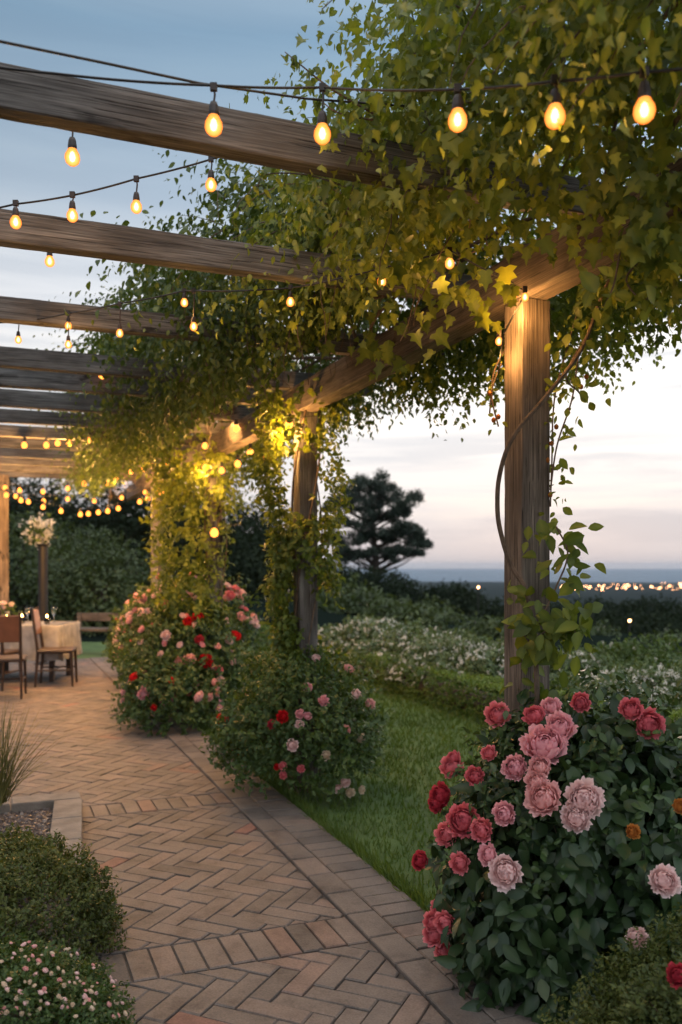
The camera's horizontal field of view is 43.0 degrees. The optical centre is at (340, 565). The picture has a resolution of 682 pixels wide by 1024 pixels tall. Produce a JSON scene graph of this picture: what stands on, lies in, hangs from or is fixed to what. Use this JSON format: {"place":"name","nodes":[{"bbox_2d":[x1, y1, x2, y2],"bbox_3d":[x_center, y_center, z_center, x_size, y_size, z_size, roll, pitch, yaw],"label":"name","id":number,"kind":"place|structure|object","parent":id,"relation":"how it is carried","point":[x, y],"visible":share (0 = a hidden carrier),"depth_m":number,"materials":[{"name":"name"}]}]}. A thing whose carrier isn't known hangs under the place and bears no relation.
{"place":"outdoors","nodes":[
{"label":"outdoors","id":0,"kind":"place"},
{"bbox_2d":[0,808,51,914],"bbox_3d":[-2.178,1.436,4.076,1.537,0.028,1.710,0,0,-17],"label":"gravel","id":1,"kind":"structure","parent":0,"point":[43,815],"depth_m":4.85,"materials":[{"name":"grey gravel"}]},
{"bbox_2d":[0,657,544,1023],"bbox_3d":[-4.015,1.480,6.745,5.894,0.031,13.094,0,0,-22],"label":"paving","id":2,"kind":"structure","parent":0,"point":[150,855],"depth_m":3.96,"materials":[{"name":"brick"}]},
{"bbox_2d":[0,609,19,690],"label":"dining chair","id":3,"kind":"object","parent":2,"relation":"on","point":[3,651],"visible":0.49,"depth_m":10.21,"materials":[{"name":"brown wood"}]},
{"bbox_2d":[0,612,27,698],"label":"dining chair","id":4,"kind":"object","parent":2,"relation":"on","point":[10,628],"visible":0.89,"depth_m":9.55,"materials":[{"name":"brown wood"}]},
{"bbox_2d":[0,808,52,1023],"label":"garden bed","id":5,"kind":"object","parent":2,"relation":"on","point":[16,922],"depth_m":3.79,"materials":[{"name":"soil"}]},
{"bbox_2d":[0,704,66,805],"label":"ornamental grass","id":6,"kind":"object","parent":5,"relation":"on","point":[5,787],"depth_m":4.89,"materials":[{"name":"green plant"}]},
{"bbox_2d":[0,822,129,1003],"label":"ground cover plant","id":7,"kind":"object","parent":5,"relation":"on","point":[29,852],"visible":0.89,"depth_m":3.26,"materials":[{"name":"green plant"}]},
{"bbox_2d":[0,931,140,1023],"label":"flowering plant","id":8,"kind":"object","parent":5,"relation":"on","point":[88,995],"visible":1,"depth_m":2.47,"materials":[{"name":"green plant"}]},
{"bbox_2d":[18,511,57,664],"bbox_3d":[-4.550,0.343,12.991,0.558,2.314,0.544,0,0,0],"label":"flower stand","id":9,"kind":"object","parent":2,"relation":"on","point":[41,533],"visible":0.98,"depth_m":12.94,"materials":[{"name":"black metal"}]},
{"bbox_2d":[0,791,81,1013],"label":"stone edging","id":10,"kind":"object","parent":2,"relation":"on","point":[67,815],"visible":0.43,"depth_m":4.88,"materials":[{"name":"grey stone"}]},
{"bbox_2d":[30,607,77,686],"bbox_3d":[-3.550,1.009,10.745,0.510,0.983,0.440,0,0,-10],"label":"dining chair","id":11,"kind":"object","parent":2,"relation":"on","point":[37,629],"visible":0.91,"depth_m":10.58,"materials":[{"name":"brown wood"}]},
{"bbox_2d":[49,657,70,681],"bbox_3d":[-4.420,1.133,11.350,1.700,0.735,0.850,0,0,0],"label":"dining table","id":12,"kind":"object","parent":2,"relation":"on","point":[51,674],"visible":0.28,"depth_m":10.98,"materials":[{"name":"brown wood"}]},
{"bbox_2d":[0,621,82,661],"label":"tablecloth","id":13,"kind":"object","parent":12,"relation":"on","point":[61,633],"visible":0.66,"depth_m":10.91,"materials":[{"name":"white fabric"}]},
{"bbox_2d":[0,600,22,615],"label":"flower vase","id":14,"kind":"object","parent":13,"relation":"on","point":[6,610],"visible":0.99,"depth_m":11.44,"materials":[{"name":"white plant"}]},
{"bbox_2d":[25,606,30,622],"bbox_3d":[-4.140,0.650,11.450,0.074,0.210,0.072,0,0,0],"label":"wine glass","id":15,"kind":"object","parent":13,"relation":"on","point":[27,610],"visible":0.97,"depth_m":11.42,"materials":[{"name":"white"}]},
{"bbox_2d":[44,616,49,623],"bbox_3d":[-3.800,0.695,11.200,0.076,0.120,0.074,0,0,0],"label":"candle","id":16,"kind":"object","parent":13,"relation":"on","point":[46,619],"visible":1,"depth_m":11.17,"materials":[{"name":"clear glass"}]},
{"bbox_2d":[51,606,56,622],"bbox_3d":[-3.800,0.650,11.470,0.074,0.210,0.072,0,0,0],"label":"wine glass","id":17,"kind":"object","parent":13,"relation":"on","point":[53,610],"visible":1,"depth_m":11.44,"materials":[{"name":"white"}]},
{"bbox_2d":[0,62,681,845],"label":"pergola","id":18,"kind":"object","parent":2,"relation":"on","point":[108,110],"visible":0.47,"depth_m":3.54,"materials":[{"name":"brown wood"}]},
{"bbox_2d":[45,252,54,266],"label":"string light","id":19,"kind":"object","parent":18,"relation":"hanging from","point":[49,261],"visible":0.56,"depth_m":3.89,"materials":[{"name":"yellow glass"}]},
{"bbox_2d":[64,132,79,166],"bbox_3d":[-0.858,-1.366,2.750,0.596,0.196,0.048,0,0,-10],"label":"string light","id":20,"kind":"object","parent":18,"relation":"hanging from","point":[72,157],"visible":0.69,"depth_m":2.74,"materials":[{"name":"yellow glass"}]},
{"bbox_2d":[8,486,159,502],"bbox_3d":[-3.565,-0.974,11.600,2.990,0.289,0.056,0,0,0],"label":"string light","id":21,"kind":"object","parent":18,"relation":"hanging from","point":[15,496],"visible":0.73,"depth_m":11.59,"materials":[{"name":"yellow glass"}]},
{"bbox_2d":[4,487,166,516],"bbox_3d":[-3.104,-0.775,10.400,2.545,0.391,0.056,0,0,0],"label":"string light","id":22,"kind":"object","parent":18,"relation":"hanging from","point":[80,514],"visible":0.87,"depth_m":10.39,"materials":[{"name":"yellow glass"}]},
{"bbox_2d":[0,456,174,493],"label":"string light","id":23,"kind":"object","parent":18,"relation":"hanging from","point":[67,488],"visible":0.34,"depth_m":10.99,"materials":[{"name":"yellow glass"}]},
{"bbox_2d":[0,156,217,228],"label":"string light","id":24,"kind":"object","parent":18,"relation":"hanging from","point":[72,213],"visible":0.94,"depth_m":3.11,"materials":[{"name":"yellow glass"}]},
{"bbox_2d":[5,419,239,448],"bbox_3d":[-2.044,-1.283,8.323,3.222,0.367,1.010,0,0,20],"label":"string light","id":25,"kind":"object","parent":18,"relation":"hanging from","point":[58,443],"visible":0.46,"depth_m":8.39,"materials":[{"name":"yellow glass"}]},
{"bbox_2d":[46,400,256,505],"bbox_3d":[-2.465,-1.598,10.947,2.468,1.654,5.414,0,0,-22],"label":"climbing vine","id":26,"kind":"object","parent":18,"relation":"on","point":[91,479],"visible":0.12,"depth_m":10.31,"materials":[{"name":"green plant"}]},
{"bbox_2d":[143,443,263,473],"bbox_3d":[-1.194,-0.947,7.941,0.333,0.264,2.448,0,0,-38],"label":"string light","id":27,"kind":"object","parent":18,"relation":"hanging from","point":[237,464],"visible":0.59,"depth_m":7.59,"materials":[{"name":"yellow glass"}]},
{"bbox_2d":[0,40,408,107],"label":"bare cable","id":28,"kind":"object","parent":18,"relation":"attached to","point":[140,70],"visible":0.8,"depth_m":2.28,"materials":[{"name":"black rubber"}]},
{"bbox_2d":[187,521,239,536],"bbox_3d":[-1.214,-0.344,8.200,0.537,0.159,0.078,0,0,0],"label":"string light","id":29,"kind":"object","parent":18,"relation":"hanging from","point":[214,532],"visible":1,"depth_m":8.18,"materials":[{"name":"yellow glass"}]},
{"bbox_2d":[0,247,513,348],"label":"string light","id":30,"kind":"object","parent":18,"relation":"hanging from","point":[449,263],"visible":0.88,"depth_m":3.94,"materials":[{"name":"yellow glass"}]},
{"bbox_2d":[248,413,315,427],"bbox_3d":[-0.407,-0.988,5.978,0.466,0.128,0.087,0,0,15],"label":"string light","id":31,"kind":"object","parent":18,"relation":"hanging from","point":[288,424],"visible":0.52,"depth_m":5.95,"materials":[{"name":"yellow glass"}]},
{"bbox_2d":[29,91,535,493],"bbox_3d":[-0.791,-1.683,6.583,3.021,2.010,6.134,0,0,-25],"label":"climbing vine","id":32,"kind":"object","parent":18,"relation":"on","point":[222,357],"visible":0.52,"depth_m":5.19,"materials":[{"name":"green plant"}]},
{"bbox_2d":[0,66,681,144],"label":"string light","id":33,"kind":"object","parent":18,"relation":"hanging from","point":[644,110],"visible":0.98,"depth_m":2.14,"materials":[{"name":"yellow glass"}]},
{"bbox_2d":[88,0,659,355],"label":"climbing vine","id":34,"kind":"object","parent":18,"relation":"on","point":[615,272],"visible":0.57,"depth_m":2.62,"materials":[{"name":"green plant"}]},
{"bbox_2d":[162,0,681,441],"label":"climbing vine","id":35,"kind":"object","parent":18,"relation":"on","point":[606,18],"visible":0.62,"depth_m":2.80,"materials":[{"name":"green plant"}]},
{"bbox_2d":[303,0,681,407],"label":"climbing vine","id":36,"kind":"object","parent":18,"relation":"hanging from","point":[651,229],"visible":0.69,"depth_m":2.58,"materials":[{"name":"green plant"}]},
{"bbox_2d":[493,285,528,373],"bbox_3d":[0.677,-0.940,3.428,0.141,0.332,0.114,0,0,19],"label":"string light","id":37,"kind":"object","parent":18,"relation":"attached to","point":[499,340],"visible":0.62,"depth_m":3.41,"materials":[{"name":"yellow glass"}]},
{"bbox_2d":[480,270,638,733],"bbox_3d":[0.925,-0.130,3.360,0.690,2.157,0.600,0,0,0],"label":"climbing vine","id":38,"kind":"object","parent":18,"relation":"attached to","point":[565,628],"visible":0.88,"depth_m":3.31,"materials":[{"name":"green plant"}]},
{"bbox_2d":[0,0,681,568],"label":"sky","id":39,"kind":"structure","parent":0,"point":[626,461],"materials":[{"name":"blue"}]},
{"bbox_2d":[9,505,681,675],"bbox_3d":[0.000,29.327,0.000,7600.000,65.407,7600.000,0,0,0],"label":"terrain","id":40,"kind":"structure","parent":0,"point":[618,595],"depth_m":1486.45,"materials":[{"name":"green plant"}]},
{"bbox_2d":[9,503,120,619],"bbox_3d":[-7.834,0.432,20.918,5.078,3.922,4.454,0,0,0],"label":"broadleaf tree","id":41,"kind":"object","parent":40,"relation":"on","point":[22,603],"visible":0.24,"depth_m":20.72,"materials":[{"name":"green plant"}]},
{"bbox_2d":[9,477,131,550],"bbox_3d":[-12.186,-0.243,32.518,10.075,7.520,10.762,0,0,0],"label":"broadleaf tree","id":42,"kind":"object","parent":40,"relation":"on","point":[15,505],"visible":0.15,"depth_m":32.30,"materials":[{"name":"green plant"}]},
{"bbox_2d":[9,524,150,636],"bbox_3d":[-5.380,0.583,19.042,3.432,3.035,3.306,0,0,0],"label":"broadleaf tree","id":43,"kind":"object","parent":40,"relation":"on","point":[94,597],"visible":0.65,"depth_m":18.59,"materials":[{"name":"green plant"}]},
{"bbox_2d":[86,551,198,602],"bbox_3d":[-5.202,1.321,23.506,4.111,3.546,4.845,0,0,-32],"label":"broadleaf tree","id":44,"kind":"object","parent":40,"relation":"on","point":[149,584],"visible":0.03,"depth_m":23.16,"materials":[{"name":"green plant"}]},
{"bbox_2d":[19,479,293,592],"bbox_3d":[-6.498,0.043,29.864,9.053,6.901,10.791,0,0,-34],"label":"broadleaf tree","id":45,"kind":"object","parent":40,"relation":"on","point":[125,521],"visible":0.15,"depth_m":28.70,"materials":[{"name":"green plant"}]},
{"bbox_2d":[120,500,293,602],"bbox_3d":[-4.278,0.116,27.299,6.234,4.367,6.487,0,0,0],"label":"broadleaf tree","id":46,"kind":"object","parent":40,"relation":"on","point":[252,557],"visible":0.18,"depth_m":26.13,"materials":[{"name":"green plant"}]},
{"bbox_2d":[223,492,293,583],"bbox_3d":[-3.728,-0.081,35.724,5.884,5.936,6.299,0,0,0],"label":"broadleaf tree","id":47,"kind":"object","parent":40,"relation":"on","point":[254,521],"visible":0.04,"depth_m":34.82,"materials":[{"name":"green plant"}]},
{"bbox_2d":[266,623,368,667],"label":"flowering shrub","id":48,"kind":"object","parent":40,"relation":"on","point":[328,628],"visible":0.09,"depth_m":12.83,"materials":[{"name":"white plant"}]},
{"bbox_2d":[292,565,344,592],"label":"broadleaf tree","id":49,"kind":"object","parent":40,"relation":"on","point":[334,578],"visible":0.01,"depth_m":38.25,"materials":[{"name":"green plant"}]},
{"bbox_2d":[293,572,390,610],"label":"shrub","id":50,"kind":"object","parent":40,"relation":"on","point":[322,597],"visible":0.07,"depth_m":25.73,"materials":[{"name":"green plant"}]},
{"bbox_2d":[324,559,382,587],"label":"valley tree","id":51,"kind":"object","parent":40,"relation":"on","point":[349,568],"visible":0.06,"depth_m":56.65,"materials":[{"name":"green plant"}]},
{"bbox_2d":[322,584,409,614],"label":"shrub","id":52,"kind":"object","parent":40,"relation":"on","point":[360,600],"visible":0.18,"depth_m":24.56,"materials":[{"name":"green plant"}]},
{"bbox_2d":[318,612,427,670],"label":"flowering shrub","id":53,"kind":"object","parent":40,"relation":"on","point":[360,625],"visible":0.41,"depth_m":12.17,"materials":[{"name":"white plant"}]},
{"bbox_2d":[319,467,434,573],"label":"pine tree","id":54,"kind":"object","parent":40,"relation":"on","point":[366,506],"visible":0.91,"depth_m":58.83,"materials":[{"name":"green plant"}]},
{"bbox_2d":[335,565,428,603],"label":"valley tree","id":55,"kind":"object","parent":40,"relation":"on","point":[373,577],"visible":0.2,"depth_m":51.57,"materials":[{"name":"green plant"}]},
{"bbox_2d":[354,594,456,635],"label":"shrub","id":56,"kind":"object","parent":40,"relation":"on","point":[388,609],"visible":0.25,"depth_m":18.65,"materials":[{"name":"green plant"}]},
{"bbox_2d":[350,620,475,682],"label":"flowering shrub","id":57,"kind":"object","parent":40,"relation":"on","point":[391,639],"visible":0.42,"depth_m":11.31,"materials":[{"name":"white plant"}]},
{"bbox_2d":[356,577,474,608],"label":"valley tree","id":58,"kind":"object","parent":40,"relation":"on","point":[409,590],"visible":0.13,"depth_m":48.66,"materials":[{"name":"green plant"}]},
{"bbox_2d":[377,592,465,624],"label":"shrub","id":59,"kind":"object","parent":40,"relation":"on","point":[445,616],"visible":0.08,"depth_m":23.81,"materials":[{"name":"green plant"}]},
{"bbox_2d":[371,627,503,693],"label":"flowering shrub","id":60,"kind":"object","parent":40,"relation":"on","point":[431,649],"visible":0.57,"depth_m":9.99,"materials":[{"name":"white plant"}]},
{"bbox_2d":[408,578,491,615],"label":"valley tree","id":61,"kind":"object","parent":40,"relation":"on","point":[442,593],"visible":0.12,"depth_m":47.29,"materials":[{"name":"green plant"}]},
{"bbox_2d":[435,589,503,620],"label":"valley tree","id":62,"kind":"object","parent":40,"relation":"on","point":[473,602],"visible":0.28,"depth_m":45.52,"materials":[{"name":"green plant"}]},
{"bbox_2d":[442,603,501,619],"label":"valley tree","id":63,"kind":"object","parent":40,"relation":"on","point":[480,613],"visible":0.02,"depth_m":36.42,"materials":[{"name":"green plant"}]},
{"bbox_2d":[451,611,503,637],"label":"shrub","id":64,"kind":"object","parent":40,"relation":"on","point":[486,627],"visible":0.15,"depth_m":19.68,"materials":[{"name":"green plant"}]},
{"bbox_2d":[436,636,557,705],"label":"flowering shrub","id":65,"kind":"object","parent":40,"relation":"on","point":[496,655],"visible":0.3,"depth_m":9.28,"materials":[{"name":"white plant"}]},
{"bbox_2d":[477,596,551,617],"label":"valley tree","id":66,"kind":"object","parent":40,"relation":"on","point":[494,613],"visible":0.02,"depth_m":45.02,"materials":[{"name":"green plant"}]},
{"bbox_2d":[550,596,602,625],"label":"valley tree","id":67,"kind":"object","parent":40,"relation":"on","point":[560,606],"visible":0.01,"depth_m":70.02,"materials":[{"name":"green plant"}]},
{"bbox_2d":[549,665,613,694],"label":"flowering shrub","id":68,"kind":"object","parent":40,"relation":"on","point":[571,678],"visible":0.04,"depth_m":8.29,"materials":[{"name":"green plant"}]},
{"bbox_2d":[549,646,628,693],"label":"flowering shrub","id":69,"kind":"object","parent":40,"relation":"on","point":[583,659],"visible":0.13,"depth_m":9.04,"materials":[{"name":"white plant"}]},
{"bbox_2d":[590,618,621,635],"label":"shrub","id":70,"kind":"object","parent":40,"relation":"on","point":[597,629],"visible":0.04,"depth_m":21.84,"materials":[{"name":"green plant"}]},
{"bbox_2d":[577,611,634,632],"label":"valley tree","id":71,"kind":"object","parent":40,"relation":"on","point":[596,620],"depth_m":39.27,"materials":[{"name":"green plant"}]},
{"bbox_2d":[570,593,642,630],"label":"valley tree","id":72,"kind":"object","parent":40,"relation":"on","point":[606,604],"visible":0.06,"depth_m":75.63,"materials":[{"name":"green plant"}]},
{"bbox_2d":[556,641,673,685],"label":"flowering shrub","id":73,"kind":"object","parent":40,"relation":"on","point":[600,651],"visible":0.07,"depth_m":9.53,"materials":[{"name":"green plant"}]},
{"bbox_2d":[560,632,681,680],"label":"flowering shrub","id":74,"kind":"object","parent":40,"relation":"on","point":[627,644],"visible":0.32,"depth_m":9.35,"materials":[{"name":"green plant"}]},
{"bbox_2d":[568,654,681,712],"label":"flowering shrub","id":75,"kind":"object","parent":40,"relation":"on","point":[598,678],"visible":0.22,"depth_m":7.63,"materials":[{"name":"white plant"}]},
{"bbox_2d":[593,607,670,634],"bbox_3d":[11.690,3.659,37.706,6.387,3.720,4.606,0,0,-12],"label":"valley tree","id":76,"kind":"object","parent":40,"relation":"on","point":[624,630],"visible":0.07,"depth_m":37.61,"materials":[{"name":"green plant"}]},
{"bbox_2d":[594,593,681,627],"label":"valley tree","id":77,"kind":"object","parent":40,"relation":"on","point":[647,607],"visible":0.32,"depth_m":71.92,"materials":[{"name":"green plant"}]},
{"bbox_2d":[595,610,681,636],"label":"valley tree","id":78,"kind":"object","parent":40,"relation":"on","point":[663,626],"visible":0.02,"depth_m":41.23,"materials":[{"name":"green plant"}]},
{"bbox_2d":[606,657,681,722],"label":"flowering shrub","id":79,"kind":"object","parent":40,"relation":"on","point":[665,681],"visible":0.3,"depth_m":7.30,"materials":[{"name":"white plant"}]},
{"bbox_2d":[628,603,681,635],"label":"valley tree","id":80,"kind":"object","parent":40,"relation":"on","point":[674,619],"visible":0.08,"depth_m":35.78,"materials":[{"name":"green plant"}]},
{"bbox_2d":[648,624,681,640],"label":"shrub","id":81,"kind":"object","parent":40,"relation":"on","point":[666,631],"visible":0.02,"depth_m":20.23,"materials":[{"name":"green plant"}]},
{"bbox_2d":[650,628,681,637],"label":"valley tree","id":82,"kind":"object","parent":40,"relation":"on","point":[675,632],"visible":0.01,"depth_m":26.46,"materials":[{"name":"green plant"}]},
{"bbox_2d":[26,642,670,1023],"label":"lawn","id":83,"kind":"structure","parent":0,"point":[92,649],"depth_m":5.56,"materials":[{"name":"plant"}]},
{"bbox_2d":[77,613,118,644],"bbox_3d":[-4.050,1.155,14.607,0.900,0.690,0.355,0,0,0],"label":"garden bench","id":84,"kind":"object","parent":83,"relation":"on","point":[81,617],"visible":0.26,"depth_m":14.76,"materials":[{"name":"brown wood"}]},
{"bbox_2d":[102,599,140,667],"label":"rose bush","id":85,"kind":"object","parent":83,"relation":"on","point":[110,638],"visible":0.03,"depth_m":11.44,"materials":[{"name":"green plant"}]},
{"bbox_2d":[105,583,200,673],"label":"rose bush","id":86,"kind":"object","parent":83,"relation":"on","point":[123,622],"visible":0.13,"depth_m":10.43,"materials":[{"name":"green plant"}]},
{"bbox_2d":[106,648,234,737],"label":"rose bush","id":87,"kind":"object","parent":83,"relation":"on","point":[198,702],"visible":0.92,"depth_m":7.62,"materials":[{"name":"green plant"}]},
{"bbox_2d":[108,597,266,714],"bbox_3d":[-1.456,0.904,8.444,1.450,1.196,1.554,0,0,0],"label":"rose bush","id":88,"kind":"object","parent":83,"relation":"on","point":[233,656],"visible":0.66,"depth_m":8.14,"materials":[{"name":"green plant"}]},
{"bbox_2d":[101,564,273,681],"bbox_3d":[-1.648,0.736,9.348,1.803,1.534,1.688,0,0,26],"label":"rose bush","id":89,"kind":"object","parent":83,"relation":"on","point":[234,594],"visible":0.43,"depth_m":9.19,"materials":[{"name":"green plant"}]},
{"bbox_2d":[133,426,261,697],"bbox_3d":[-1.400,0.089,8.558,1.357,2.824,1.160,0,0,0],"label":"climbing vine","id":90,"kind":"object","parent":83,"relation":"on","point":[184,471],"visible":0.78,"depth_m":8.37,"materials":[{"name":"green plant"}]},
{"bbox_2d":[216,678,330,765],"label":"rose bush","id":91,"kind":"object","parent":83,"relation":"on","point":[239,700],"visible":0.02,"depth_m":6.52,"materials":[{"name":"green plant"}]},
{"bbox_2d":[198,641,397,802],"bbox_3d":[-0.268,0.997,5.777,1.300,1.012,1.337,0,0,0],"label":"rose bush","id":92,"kind":"object","parent":83,"relation":"on","point":[262,745],"visible":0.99,"depth_m":5.43,"materials":[{"name":"green plant"}]},
{"bbox_2d":[237,374,362,775],"bbox_3d":[-0.284,0.115,5.967,0.896,2.774,1.029,0,0,0],"label":"climbing vine","id":93,"kind":"object","parent":83,"relation":"on","point":[285,638],"visible":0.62,"depth_m":5.98,"materials":[{"name":"green plant"}]},
{"bbox_2d":[256,624,681,738],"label":"hedge","id":94,"kind":"object","parent":83,"relation":"on","point":[459,697],"visible":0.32,"depth_m":9.02,"materials":[{"name":"green plant"}]},
{"bbox_2d":[411,665,681,1023],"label":"rose bush","id":95,"kind":"object","parent":83,"relation":"on","point":[589,805],"visible":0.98,"depth_m":2.86,"materials":[{"name":"green plant"}]},
{"bbox_2d":[537,902,681,1023],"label":"feathery shrub","id":96,"kind":"object","parent":83,"relation":"on","point":[613,989],"visible":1,"depth_m":2.37,"materials":[{"name":"green plant"}]},
{"bbox_2d":[336,569,681,582],"bbox_3d":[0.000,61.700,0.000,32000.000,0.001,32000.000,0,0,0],"label":"sea","id":97,"kind":"structure","parent":0,"point":[596,575],"depth_m":5259.95,"materials":[{"name":"blue liquid"}]}
]}

